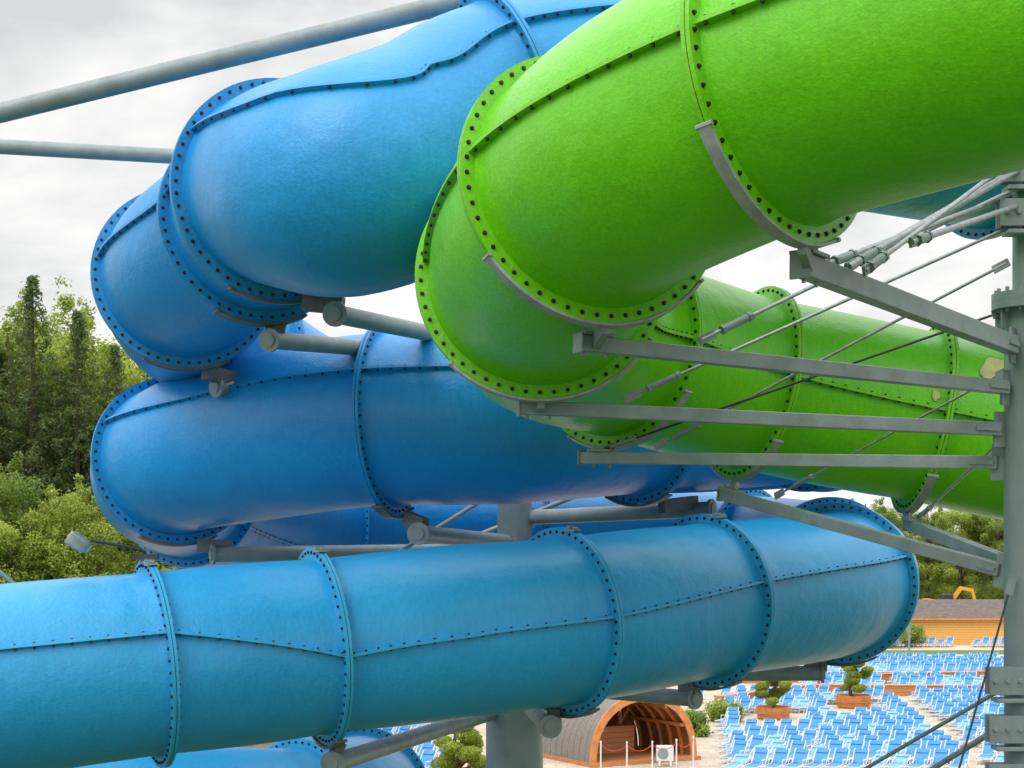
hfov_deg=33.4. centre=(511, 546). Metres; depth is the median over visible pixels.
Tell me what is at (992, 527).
broadleaf tree
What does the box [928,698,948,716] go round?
sun lounger
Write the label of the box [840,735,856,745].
sun lounger
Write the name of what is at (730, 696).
sun lounger
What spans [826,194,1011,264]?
tie rod
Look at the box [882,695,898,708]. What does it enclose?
sun lounger
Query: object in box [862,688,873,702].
sun lounger
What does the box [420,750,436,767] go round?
sun lounger
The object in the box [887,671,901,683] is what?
sun lounger
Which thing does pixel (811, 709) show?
sun lounger
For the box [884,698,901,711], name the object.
sun lounger
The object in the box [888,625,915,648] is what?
leafy bush
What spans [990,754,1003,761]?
sun lounger
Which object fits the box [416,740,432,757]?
sun lounger
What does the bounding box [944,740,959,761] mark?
sun lounger
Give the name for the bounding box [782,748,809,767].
sun lounger
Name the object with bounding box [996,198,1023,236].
column bracket
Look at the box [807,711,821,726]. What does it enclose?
sun lounger
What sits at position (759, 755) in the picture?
sun lounger
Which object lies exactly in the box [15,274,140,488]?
broadleaf tree
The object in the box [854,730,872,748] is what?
sun lounger
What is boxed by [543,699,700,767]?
gazebo
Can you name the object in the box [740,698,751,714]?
sun lounger
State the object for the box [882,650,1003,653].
lawn
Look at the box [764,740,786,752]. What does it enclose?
sun lounger
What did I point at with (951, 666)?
sun lounger
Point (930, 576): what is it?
distant wood
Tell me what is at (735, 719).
sun lounger
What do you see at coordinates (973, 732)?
sun lounger
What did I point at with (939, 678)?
sun lounger
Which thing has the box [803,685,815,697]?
sun lounger
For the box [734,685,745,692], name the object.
sun lounger
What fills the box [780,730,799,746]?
sun lounger
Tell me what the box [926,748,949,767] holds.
sun lounger
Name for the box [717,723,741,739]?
sun lounger
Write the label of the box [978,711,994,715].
sun lounger
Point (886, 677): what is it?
edging wall
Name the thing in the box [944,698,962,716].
sun lounger
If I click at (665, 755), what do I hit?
air conditioner
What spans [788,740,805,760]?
sun lounger
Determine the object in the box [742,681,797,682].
edging wall
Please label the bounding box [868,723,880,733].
sun lounger
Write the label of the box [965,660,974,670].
sun lounger
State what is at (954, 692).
sun lounger
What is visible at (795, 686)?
sun lounger
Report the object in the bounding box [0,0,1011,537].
sky
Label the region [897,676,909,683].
sun lounger
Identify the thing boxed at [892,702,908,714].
sun lounger
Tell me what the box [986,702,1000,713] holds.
sun lounger
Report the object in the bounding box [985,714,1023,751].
column bracket
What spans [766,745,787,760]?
sun lounger
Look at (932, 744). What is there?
sun lounger
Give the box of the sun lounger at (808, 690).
[802,688,816,698]
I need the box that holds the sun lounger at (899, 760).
[884,754,910,767]
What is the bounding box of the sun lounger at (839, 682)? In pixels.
[832,680,843,683]
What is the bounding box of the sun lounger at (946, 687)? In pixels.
[943,685,953,691]
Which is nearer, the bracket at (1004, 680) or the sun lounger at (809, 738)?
the bracket at (1004, 680)
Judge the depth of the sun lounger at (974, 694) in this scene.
84.54 m
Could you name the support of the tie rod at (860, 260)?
attached to the column bracket at (1010, 183)
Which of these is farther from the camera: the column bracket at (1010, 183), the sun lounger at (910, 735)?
the sun lounger at (910, 735)
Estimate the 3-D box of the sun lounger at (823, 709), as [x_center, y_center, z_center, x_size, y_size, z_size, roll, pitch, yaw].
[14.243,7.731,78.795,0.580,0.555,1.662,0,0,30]
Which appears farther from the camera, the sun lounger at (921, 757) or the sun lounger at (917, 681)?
the sun lounger at (917, 681)
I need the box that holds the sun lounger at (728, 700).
[725,698,735,704]
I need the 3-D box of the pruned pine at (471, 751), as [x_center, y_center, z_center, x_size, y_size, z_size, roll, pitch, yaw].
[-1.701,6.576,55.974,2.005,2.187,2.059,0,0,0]
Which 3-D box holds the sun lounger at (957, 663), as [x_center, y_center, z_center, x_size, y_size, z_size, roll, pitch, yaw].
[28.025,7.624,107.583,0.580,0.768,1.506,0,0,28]
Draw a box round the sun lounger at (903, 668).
[898,665,910,671]
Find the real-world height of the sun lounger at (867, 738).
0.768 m
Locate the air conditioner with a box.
[656,745,673,766]
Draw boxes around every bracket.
[985,666,1023,702]
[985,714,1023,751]
[985,762,1023,767]
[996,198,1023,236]
[997,169,1023,193]
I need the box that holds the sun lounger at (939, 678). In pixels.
[934,674,943,684]
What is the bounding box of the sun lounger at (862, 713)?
[858,711,871,718]
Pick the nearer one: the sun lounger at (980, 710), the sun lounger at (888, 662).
the sun lounger at (980, 710)
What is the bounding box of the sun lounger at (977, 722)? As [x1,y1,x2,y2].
[963,719,981,736]
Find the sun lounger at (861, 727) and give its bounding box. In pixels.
[850,725,869,738]
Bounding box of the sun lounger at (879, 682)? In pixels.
[871,680,884,683]
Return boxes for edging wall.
[713,684,805,703]
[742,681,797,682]
[813,684,983,695]
[877,670,984,683]
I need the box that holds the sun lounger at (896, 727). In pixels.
[888,725,905,739]
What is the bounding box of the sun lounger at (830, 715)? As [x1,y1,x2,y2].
[821,711,838,724]
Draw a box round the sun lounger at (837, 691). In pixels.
[827,688,844,704]
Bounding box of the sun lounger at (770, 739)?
[764,735,782,748]
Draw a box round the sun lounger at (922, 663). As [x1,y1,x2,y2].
[920,660,927,669]
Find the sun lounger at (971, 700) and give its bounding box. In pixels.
[965,698,976,711]
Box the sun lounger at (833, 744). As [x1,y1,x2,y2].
[827,740,843,762]
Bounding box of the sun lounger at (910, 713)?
[907,711,919,718]
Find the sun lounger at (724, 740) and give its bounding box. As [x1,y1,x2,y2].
[719,733,743,744]
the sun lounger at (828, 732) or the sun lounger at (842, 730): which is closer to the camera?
the sun lounger at (828, 732)
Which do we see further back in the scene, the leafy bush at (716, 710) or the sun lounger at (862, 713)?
the leafy bush at (716, 710)
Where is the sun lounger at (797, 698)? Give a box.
[793,696,806,704]
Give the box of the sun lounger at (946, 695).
[940,692,951,698]
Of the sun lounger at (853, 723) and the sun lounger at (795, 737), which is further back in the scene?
the sun lounger at (853, 723)
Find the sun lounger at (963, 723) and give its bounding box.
[954,719,969,732]
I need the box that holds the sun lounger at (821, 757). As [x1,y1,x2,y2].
[801,748,830,767]
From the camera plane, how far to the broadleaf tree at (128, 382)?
70.56 m
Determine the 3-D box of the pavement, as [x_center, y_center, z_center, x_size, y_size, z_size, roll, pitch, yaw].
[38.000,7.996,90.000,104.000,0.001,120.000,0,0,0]
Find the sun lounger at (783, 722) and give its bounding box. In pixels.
[777,719,792,734]
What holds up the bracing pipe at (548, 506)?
attached to the water slide at (326, 180)
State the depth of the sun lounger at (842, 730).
68.79 m
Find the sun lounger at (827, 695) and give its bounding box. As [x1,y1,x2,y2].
[821,692,832,702]
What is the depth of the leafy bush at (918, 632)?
135.19 m
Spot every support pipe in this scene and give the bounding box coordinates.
[138,535,445,564]
[142,356,236,397]
[213,308,361,354]
[226,286,431,340]
[311,715,496,767]
[371,505,517,544]
[523,708,599,737]
[529,494,716,528]
[609,680,742,709]
[739,656,877,682]
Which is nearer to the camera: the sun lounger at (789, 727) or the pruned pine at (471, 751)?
the pruned pine at (471, 751)
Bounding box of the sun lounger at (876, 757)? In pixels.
[864,754,890,767]
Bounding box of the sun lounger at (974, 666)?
[968,662,979,670]
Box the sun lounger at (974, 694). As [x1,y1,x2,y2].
[969,692,978,698]
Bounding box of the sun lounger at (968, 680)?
[962,676,974,684]
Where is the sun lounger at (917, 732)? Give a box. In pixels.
[908,730,926,744]
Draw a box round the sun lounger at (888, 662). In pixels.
[881,660,895,672]
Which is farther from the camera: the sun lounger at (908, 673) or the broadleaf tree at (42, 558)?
the sun lounger at (908, 673)
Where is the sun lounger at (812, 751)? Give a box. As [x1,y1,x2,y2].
[807,745,826,761]
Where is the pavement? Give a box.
[242,644,1003,767]
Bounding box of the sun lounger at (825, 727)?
[815,725,832,742]
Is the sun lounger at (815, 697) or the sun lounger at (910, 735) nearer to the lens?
the sun lounger at (910, 735)
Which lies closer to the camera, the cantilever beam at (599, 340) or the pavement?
the cantilever beam at (599, 340)
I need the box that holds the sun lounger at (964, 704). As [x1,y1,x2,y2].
[957,702,969,718]
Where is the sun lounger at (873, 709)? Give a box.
[870,707,882,722]
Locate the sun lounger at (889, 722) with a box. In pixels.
[883,719,896,731]
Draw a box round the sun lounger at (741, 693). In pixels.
[735,692,747,701]
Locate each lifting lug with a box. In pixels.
[144,559,157,565]
[313,546,327,551]
[563,526,580,531]
[709,512,726,517]
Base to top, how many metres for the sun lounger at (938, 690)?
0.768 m
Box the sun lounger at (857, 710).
[853,707,866,714]
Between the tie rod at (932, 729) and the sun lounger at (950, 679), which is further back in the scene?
the sun lounger at (950, 679)
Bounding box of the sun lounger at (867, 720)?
[860,715,873,725]
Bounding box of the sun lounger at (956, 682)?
[948,680,962,684]
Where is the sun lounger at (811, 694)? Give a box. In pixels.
[801,692,820,709]
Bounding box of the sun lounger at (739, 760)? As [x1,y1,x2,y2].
[722,754,750,767]
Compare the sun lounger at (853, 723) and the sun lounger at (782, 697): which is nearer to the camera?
the sun lounger at (853, 723)
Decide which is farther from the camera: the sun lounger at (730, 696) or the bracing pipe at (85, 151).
the sun lounger at (730, 696)
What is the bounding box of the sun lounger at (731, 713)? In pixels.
[716,711,739,728]
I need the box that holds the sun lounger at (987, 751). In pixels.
[976,740,997,764]
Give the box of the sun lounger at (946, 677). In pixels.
[942,675,952,681]
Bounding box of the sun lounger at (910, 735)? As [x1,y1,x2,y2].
[906,730,914,739]
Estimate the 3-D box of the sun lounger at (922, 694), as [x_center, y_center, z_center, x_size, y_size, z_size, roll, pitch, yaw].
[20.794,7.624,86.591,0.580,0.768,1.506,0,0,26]
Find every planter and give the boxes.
[755,705,790,719]
[835,693,871,708]
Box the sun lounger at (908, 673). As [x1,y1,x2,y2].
[905,671,914,675]
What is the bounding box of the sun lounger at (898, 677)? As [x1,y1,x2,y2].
[892,674,906,683]
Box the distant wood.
[908,534,988,598]
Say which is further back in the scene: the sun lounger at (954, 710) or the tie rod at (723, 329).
the sun lounger at (954, 710)
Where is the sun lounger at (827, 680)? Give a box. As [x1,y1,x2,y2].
[820,676,832,683]
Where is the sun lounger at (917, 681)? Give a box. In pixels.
[909,680,923,683]
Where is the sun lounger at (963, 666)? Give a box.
[956,662,967,670]
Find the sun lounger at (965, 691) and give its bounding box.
[959,688,972,695]
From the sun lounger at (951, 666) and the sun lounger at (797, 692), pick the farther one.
the sun lounger at (951, 666)
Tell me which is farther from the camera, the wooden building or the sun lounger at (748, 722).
the wooden building
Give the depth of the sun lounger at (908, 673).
98.50 m
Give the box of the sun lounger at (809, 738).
[803,730,817,748]
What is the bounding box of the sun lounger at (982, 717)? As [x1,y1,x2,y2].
[979,714,984,729]
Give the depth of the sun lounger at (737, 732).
67.02 m
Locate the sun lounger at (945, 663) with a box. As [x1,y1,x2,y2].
[942,660,951,669]
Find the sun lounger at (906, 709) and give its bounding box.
[902,707,915,716]
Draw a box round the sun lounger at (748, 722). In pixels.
[739,719,757,734]
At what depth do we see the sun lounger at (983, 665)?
106.34 m
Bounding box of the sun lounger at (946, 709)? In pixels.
[935,702,955,720]
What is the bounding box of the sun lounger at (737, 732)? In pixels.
[718,730,744,753]
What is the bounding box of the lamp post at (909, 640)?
[908,624,909,655]
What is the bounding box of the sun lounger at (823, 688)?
[817,685,828,694]
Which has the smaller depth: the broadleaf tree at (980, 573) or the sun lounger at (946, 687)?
the sun lounger at (946, 687)
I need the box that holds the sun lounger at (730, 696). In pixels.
[723,695,735,702]
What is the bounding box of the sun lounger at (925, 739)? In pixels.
[920,735,935,747]
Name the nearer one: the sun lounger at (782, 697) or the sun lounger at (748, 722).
the sun lounger at (748, 722)
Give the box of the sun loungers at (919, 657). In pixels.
[829,637,1003,670]
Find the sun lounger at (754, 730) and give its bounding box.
[744,725,762,740]
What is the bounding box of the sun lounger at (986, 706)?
[975,703,989,716]
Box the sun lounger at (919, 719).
[911,715,925,729]
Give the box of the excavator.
[940,586,975,598]
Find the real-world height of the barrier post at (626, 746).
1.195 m
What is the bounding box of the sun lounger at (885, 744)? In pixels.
[880,740,889,752]
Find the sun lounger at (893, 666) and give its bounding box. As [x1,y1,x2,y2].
[883,662,898,672]
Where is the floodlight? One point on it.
(77, 541)
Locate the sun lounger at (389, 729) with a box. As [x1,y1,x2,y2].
[381,727,393,731]
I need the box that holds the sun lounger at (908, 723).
[900,719,914,733]
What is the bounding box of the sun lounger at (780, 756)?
[762,748,789,767]
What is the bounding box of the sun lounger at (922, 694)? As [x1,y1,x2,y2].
[913,688,930,704]
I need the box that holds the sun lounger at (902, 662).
[892,660,906,672]
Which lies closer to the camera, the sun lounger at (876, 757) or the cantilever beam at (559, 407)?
the cantilever beam at (559, 407)
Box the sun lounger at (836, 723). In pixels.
[831,719,844,732]
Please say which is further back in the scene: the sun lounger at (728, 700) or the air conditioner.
the sun lounger at (728, 700)
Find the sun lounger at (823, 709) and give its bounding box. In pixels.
[819,706,831,714]
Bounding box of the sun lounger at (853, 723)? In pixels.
[848,719,861,734]
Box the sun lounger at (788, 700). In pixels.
[778,695,794,709]
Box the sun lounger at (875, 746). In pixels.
[868,740,883,761]
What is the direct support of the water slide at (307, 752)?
attached to the water slide at (326, 180)
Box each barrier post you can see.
[600,741,601,767]
[602,741,627,767]
[628,741,652,767]
[653,739,676,767]
[677,736,693,767]
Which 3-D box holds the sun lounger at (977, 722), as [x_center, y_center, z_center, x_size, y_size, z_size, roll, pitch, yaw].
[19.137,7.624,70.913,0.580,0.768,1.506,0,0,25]
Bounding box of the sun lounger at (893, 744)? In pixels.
[882,740,902,760]
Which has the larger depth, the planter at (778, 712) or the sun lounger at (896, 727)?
the planter at (778, 712)
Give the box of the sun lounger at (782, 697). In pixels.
[776,692,791,704]
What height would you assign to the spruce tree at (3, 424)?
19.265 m
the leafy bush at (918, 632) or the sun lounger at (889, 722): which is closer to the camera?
the sun lounger at (889, 722)
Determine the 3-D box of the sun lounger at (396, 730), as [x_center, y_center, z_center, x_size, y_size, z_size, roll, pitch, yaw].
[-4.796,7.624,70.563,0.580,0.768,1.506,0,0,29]
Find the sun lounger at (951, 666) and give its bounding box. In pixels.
[944,662,955,670]
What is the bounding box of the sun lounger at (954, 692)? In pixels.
[947,688,958,697]
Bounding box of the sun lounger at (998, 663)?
[993,662,1002,665]
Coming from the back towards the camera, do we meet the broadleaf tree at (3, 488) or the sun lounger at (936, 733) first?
the sun lounger at (936, 733)
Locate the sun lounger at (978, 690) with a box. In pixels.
[975,688,984,694]
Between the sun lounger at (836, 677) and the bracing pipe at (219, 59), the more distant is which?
the sun lounger at (836, 677)
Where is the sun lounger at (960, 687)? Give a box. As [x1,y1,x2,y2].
[957,685,967,695]
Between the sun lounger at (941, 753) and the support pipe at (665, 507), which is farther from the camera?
the sun lounger at (941, 753)
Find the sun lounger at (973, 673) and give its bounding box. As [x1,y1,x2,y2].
[967,671,976,675]
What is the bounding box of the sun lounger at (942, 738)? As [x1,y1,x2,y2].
[938,735,952,747]
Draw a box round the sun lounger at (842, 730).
[836,725,850,739]
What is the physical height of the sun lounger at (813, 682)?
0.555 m
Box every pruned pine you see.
[430,726,485,767]
[754,681,792,707]
[838,660,873,695]
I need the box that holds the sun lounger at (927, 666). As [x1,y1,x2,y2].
[921,662,932,671]
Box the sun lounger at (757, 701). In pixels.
[744,695,764,712]
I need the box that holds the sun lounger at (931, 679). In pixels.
[922,676,935,683]
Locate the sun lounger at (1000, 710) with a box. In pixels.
[997,707,1003,713]
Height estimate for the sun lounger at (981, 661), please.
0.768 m
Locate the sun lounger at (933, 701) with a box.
[925,695,943,709]
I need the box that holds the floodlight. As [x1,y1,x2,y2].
[64,531,158,559]
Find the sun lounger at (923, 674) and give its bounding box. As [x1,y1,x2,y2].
[917,671,926,679]
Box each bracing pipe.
[0,0,459,122]
[0,139,173,163]
[0,570,15,582]
[398,505,477,549]
[481,499,573,532]
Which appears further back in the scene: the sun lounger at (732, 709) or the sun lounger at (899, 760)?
the sun lounger at (732, 709)
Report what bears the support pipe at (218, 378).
attached to the support column at (514, 740)
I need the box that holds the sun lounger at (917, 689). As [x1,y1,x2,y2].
[908,685,926,700]
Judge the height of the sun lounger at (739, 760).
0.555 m
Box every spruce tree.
[0,275,76,550]
[0,381,31,525]
[27,308,127,570]
[81,344,137,572]
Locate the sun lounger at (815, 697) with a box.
[803,695,824,712]
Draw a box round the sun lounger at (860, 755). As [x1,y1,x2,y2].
[844,748,869,767]
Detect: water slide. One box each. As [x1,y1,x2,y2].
[0,0,1006,767]
[74,728,424,767]
[415,0,1023,519]
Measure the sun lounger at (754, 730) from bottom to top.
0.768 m
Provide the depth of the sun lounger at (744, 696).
82.81 m
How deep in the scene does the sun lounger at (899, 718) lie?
73.18 m
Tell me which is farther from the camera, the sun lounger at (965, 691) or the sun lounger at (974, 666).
the sun lounger at (974, 666)
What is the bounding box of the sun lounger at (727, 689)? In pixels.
[712,687,731,700]
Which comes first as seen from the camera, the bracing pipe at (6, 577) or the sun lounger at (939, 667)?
the bracing pipe at (6, 577)
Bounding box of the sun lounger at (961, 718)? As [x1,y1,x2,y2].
[948,711,968,729]
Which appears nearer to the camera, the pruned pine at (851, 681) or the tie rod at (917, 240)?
the tie rod at (917, 240)
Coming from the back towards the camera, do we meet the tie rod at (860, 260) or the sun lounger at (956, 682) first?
the sun lounger at (956, 682)
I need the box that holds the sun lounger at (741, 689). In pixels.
[736,688,747,691]
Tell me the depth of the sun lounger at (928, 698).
84.43 m
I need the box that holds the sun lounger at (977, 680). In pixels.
[973,677,982,684]
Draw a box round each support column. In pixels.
[486,503,542,767]
[991,182,1023,763]
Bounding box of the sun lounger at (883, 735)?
[867,730,891,748]
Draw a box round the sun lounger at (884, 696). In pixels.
[873,692,893,708]
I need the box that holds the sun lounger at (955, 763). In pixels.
[945,748,970,767]
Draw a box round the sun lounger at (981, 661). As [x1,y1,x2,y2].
[977,660,985,669]
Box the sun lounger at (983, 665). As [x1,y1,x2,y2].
[979,662,990,669]
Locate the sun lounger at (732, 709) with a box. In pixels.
[715,707,738,725]
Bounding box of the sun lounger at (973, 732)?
[957,725,977,743]
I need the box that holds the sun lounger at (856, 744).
[847,740,864,762]
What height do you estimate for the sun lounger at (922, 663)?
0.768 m
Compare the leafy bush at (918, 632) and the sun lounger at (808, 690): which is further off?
the leafy bush at (918, 632)
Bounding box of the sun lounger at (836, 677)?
[830,674,843,683]
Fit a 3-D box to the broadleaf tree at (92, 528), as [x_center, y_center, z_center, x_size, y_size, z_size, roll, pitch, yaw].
[-15.427,2.659,61.477,5.078,10.690,5.068,0,0,27]
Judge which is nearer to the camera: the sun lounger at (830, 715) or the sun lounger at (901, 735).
the sun lounger at (901, 735)
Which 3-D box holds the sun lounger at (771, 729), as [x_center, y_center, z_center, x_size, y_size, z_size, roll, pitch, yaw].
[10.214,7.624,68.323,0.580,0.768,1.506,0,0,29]
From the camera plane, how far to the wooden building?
139.00 m
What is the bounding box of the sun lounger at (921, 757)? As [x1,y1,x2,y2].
[904,748,930,767]
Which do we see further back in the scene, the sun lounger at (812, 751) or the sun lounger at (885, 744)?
the sun lounger at (885, 744)
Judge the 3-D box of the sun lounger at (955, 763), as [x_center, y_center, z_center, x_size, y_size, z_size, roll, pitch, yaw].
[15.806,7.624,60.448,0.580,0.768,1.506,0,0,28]
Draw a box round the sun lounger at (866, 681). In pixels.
[858,676,871,683]
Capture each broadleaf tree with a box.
[0,308,19,345]
[0,309,102,514]
[0,334,59,509]
[0,450,50,582]
[0,463,20,565]
[0,488,107,583]
[1,287,90,376]
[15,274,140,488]
[26,297,150,524]
[38,473,157,577]
[70,342,151,569]
[104,539,168,567]
[126,540,184,570]
[849,497,906,532]
[871,499,924,562]
[902,506,950,598]
[930,509,997,598]
[952,514,1003,598]
[953,517,1003,598]
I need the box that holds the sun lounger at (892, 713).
[886,711,898,716]
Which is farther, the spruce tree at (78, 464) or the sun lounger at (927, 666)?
the sun lounger at (927, 666)
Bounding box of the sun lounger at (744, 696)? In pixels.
[738,695,749,702]
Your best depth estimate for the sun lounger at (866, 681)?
94.89 m
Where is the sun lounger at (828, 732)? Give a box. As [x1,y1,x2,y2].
[811,730,836,746]
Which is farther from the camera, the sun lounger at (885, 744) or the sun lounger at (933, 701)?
the sun lounger at (933, 701)
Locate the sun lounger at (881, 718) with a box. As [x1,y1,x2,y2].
[873,714,891,725]
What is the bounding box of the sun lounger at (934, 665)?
[927,660,940,670]
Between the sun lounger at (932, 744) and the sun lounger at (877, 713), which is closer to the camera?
the sun lounger at (932, 744)
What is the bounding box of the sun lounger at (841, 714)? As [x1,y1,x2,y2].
[837,711,851,718]
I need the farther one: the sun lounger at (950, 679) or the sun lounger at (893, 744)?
the sun lounger at (950, 679)
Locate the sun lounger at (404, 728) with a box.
[394,726,411,734]
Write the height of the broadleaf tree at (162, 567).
12.143 m
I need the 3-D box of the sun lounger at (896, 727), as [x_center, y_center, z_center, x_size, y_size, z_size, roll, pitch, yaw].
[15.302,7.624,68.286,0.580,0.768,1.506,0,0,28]
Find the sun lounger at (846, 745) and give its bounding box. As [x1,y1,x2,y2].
[843,740,850,751]
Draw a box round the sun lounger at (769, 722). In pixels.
[761,719,776,733]
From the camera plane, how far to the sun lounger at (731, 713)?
74.92 m
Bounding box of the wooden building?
[900,599,1003,643]
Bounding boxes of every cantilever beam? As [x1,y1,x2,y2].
[448,336,1004,446]
[482,251,1009,405]
[567,389,1003,479]
[695,119,1019,363]
[710,438,1003,588]
[891,473,1002,560]
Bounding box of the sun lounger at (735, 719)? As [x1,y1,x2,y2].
[717,715,740,732]
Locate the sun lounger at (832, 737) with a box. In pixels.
[821,735,840,747]
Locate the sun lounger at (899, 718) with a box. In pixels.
[895,715,908,724]
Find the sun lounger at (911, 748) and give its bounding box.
[901,740,921,761]
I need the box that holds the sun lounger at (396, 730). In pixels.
[392,725,408,733]
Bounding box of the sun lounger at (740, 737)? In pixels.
[719,735,747,757]
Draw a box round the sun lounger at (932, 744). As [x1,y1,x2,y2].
[925,740,941,760]
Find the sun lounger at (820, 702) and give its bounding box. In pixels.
[811,698,827,707]
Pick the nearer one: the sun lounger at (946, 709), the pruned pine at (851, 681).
the sun lounger at (946, 709)
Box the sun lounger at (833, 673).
[830,671,839,679]
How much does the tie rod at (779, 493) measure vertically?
0.919 m
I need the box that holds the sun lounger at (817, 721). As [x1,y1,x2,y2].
[807,714,824,732]
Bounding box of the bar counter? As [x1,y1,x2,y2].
[597,724,637,753]
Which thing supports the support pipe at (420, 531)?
attached to the support column at (514, 740)
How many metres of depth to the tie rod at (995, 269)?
13.37 m
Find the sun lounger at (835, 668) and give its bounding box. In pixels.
[827,666,840,671]
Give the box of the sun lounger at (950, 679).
[942,677,957,684]
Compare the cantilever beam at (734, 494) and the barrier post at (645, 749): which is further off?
the barrier post at (645, 749)
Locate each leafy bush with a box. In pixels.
[685,707,714,737]
[703,698,743,721]
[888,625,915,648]
[896,622,927,646]
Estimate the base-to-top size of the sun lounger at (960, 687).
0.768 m
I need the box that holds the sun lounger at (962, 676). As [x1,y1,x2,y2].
[959,674,970,684]
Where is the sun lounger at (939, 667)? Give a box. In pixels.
[930,662,943,671]
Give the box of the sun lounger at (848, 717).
[845,714,858,725]
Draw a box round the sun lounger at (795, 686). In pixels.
[790,685,801,694]
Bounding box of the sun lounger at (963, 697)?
[961,695,972,701]
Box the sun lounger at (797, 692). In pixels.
[792,688,803,702]
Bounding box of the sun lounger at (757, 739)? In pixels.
[744,735,765,752]
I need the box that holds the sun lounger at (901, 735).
[890,730,908,740]
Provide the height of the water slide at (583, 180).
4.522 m
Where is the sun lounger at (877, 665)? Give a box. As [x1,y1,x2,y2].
[872,663,884,672]
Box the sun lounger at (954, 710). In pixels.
[943,707,963,726]
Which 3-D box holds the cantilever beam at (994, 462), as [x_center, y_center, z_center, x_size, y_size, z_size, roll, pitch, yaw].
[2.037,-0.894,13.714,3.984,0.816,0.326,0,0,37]
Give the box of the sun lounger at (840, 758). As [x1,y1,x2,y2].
[822,748,849,767]
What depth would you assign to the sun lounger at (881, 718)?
73.22 m
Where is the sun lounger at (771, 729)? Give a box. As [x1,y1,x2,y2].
[760,725,779,741]
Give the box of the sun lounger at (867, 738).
[853,735,878,758]
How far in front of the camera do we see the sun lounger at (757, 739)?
65.31 m
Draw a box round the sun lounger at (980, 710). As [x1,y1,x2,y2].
[967,702,984,716]
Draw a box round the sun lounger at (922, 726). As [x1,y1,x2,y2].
[913,723,932,729]
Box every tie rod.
[594,312,1000,448]
[622,229,1007,402]
[654,258,1010,449]
[697,182,1022,344]
[774,368,1003,498]
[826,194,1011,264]
[844,170,1020,269]
[861,178,991,276]
[863,694,994,767]
[908,204,1017,247]
[917,448,991,519]
[929,733,984,767]
[958,577,1016,767]
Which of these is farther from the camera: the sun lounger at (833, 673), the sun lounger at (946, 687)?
the sun lounger at (833, 673)
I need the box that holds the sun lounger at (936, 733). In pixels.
[931,730,945,748]
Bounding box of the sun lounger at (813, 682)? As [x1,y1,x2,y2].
[806,681,820,684]
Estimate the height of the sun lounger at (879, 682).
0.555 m
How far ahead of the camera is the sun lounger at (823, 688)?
88.89 m
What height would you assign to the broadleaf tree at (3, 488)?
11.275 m
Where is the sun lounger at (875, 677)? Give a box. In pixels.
[869,674,881,683]
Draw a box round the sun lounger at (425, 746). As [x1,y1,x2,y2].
[416,743,434,756]
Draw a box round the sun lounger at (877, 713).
[873,711,887,723]
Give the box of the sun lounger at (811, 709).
[797,707,818,722]
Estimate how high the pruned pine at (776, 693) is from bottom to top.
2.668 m
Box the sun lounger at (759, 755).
[742,748,768,767]
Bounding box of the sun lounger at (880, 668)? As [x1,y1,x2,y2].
[874,665,887,672]
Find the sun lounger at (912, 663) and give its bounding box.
[909,660,918,669]
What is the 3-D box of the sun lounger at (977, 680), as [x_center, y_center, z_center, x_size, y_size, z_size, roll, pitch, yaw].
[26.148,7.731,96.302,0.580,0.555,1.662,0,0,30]
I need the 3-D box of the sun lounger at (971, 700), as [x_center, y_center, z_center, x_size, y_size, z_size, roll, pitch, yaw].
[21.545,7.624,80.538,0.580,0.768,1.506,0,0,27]
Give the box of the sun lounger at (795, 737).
[782,735,803,750]
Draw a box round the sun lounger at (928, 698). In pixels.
[918,692,937,709]
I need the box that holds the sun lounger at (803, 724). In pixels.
[797,719,810,734]
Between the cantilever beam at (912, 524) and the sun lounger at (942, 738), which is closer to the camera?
the cantilever beam at (912, 524)
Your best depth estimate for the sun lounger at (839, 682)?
95.02 m
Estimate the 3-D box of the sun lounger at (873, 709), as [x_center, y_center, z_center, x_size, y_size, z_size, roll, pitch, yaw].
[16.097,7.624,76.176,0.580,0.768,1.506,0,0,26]
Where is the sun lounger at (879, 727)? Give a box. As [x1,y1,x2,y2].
[872,725,888,734]
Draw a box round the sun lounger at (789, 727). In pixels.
[778,725,797,740]
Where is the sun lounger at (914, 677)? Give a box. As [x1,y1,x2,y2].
[909,674,919,683]
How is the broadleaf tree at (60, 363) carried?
on the ground
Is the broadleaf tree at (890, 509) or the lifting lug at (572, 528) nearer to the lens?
the lifting lug at (572, 528)
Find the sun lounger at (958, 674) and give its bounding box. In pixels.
[954,671,964,679]
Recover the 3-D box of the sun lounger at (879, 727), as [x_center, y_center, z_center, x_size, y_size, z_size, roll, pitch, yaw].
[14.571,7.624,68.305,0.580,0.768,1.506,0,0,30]
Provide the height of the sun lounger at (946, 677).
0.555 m
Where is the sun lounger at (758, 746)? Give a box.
[745,745,768,759]
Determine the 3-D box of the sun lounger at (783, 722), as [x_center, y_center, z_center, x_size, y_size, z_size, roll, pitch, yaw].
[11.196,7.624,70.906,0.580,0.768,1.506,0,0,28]
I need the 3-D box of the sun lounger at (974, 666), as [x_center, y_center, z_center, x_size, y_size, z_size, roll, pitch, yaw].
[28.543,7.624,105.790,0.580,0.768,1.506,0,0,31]
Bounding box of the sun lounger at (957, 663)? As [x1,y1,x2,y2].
[954,660,963,669]
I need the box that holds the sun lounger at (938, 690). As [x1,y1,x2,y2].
[927,688,943,702]
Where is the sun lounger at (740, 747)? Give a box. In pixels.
[720,740,747,763]
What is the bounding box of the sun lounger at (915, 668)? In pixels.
[910,665,921,671]
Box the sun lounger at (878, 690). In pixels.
[871,685,884,701]
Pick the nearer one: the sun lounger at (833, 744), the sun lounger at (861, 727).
the sun lounger at (833, 744)
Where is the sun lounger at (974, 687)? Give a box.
[971,685,980,691]
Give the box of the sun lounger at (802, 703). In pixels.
[791,699,810,713]

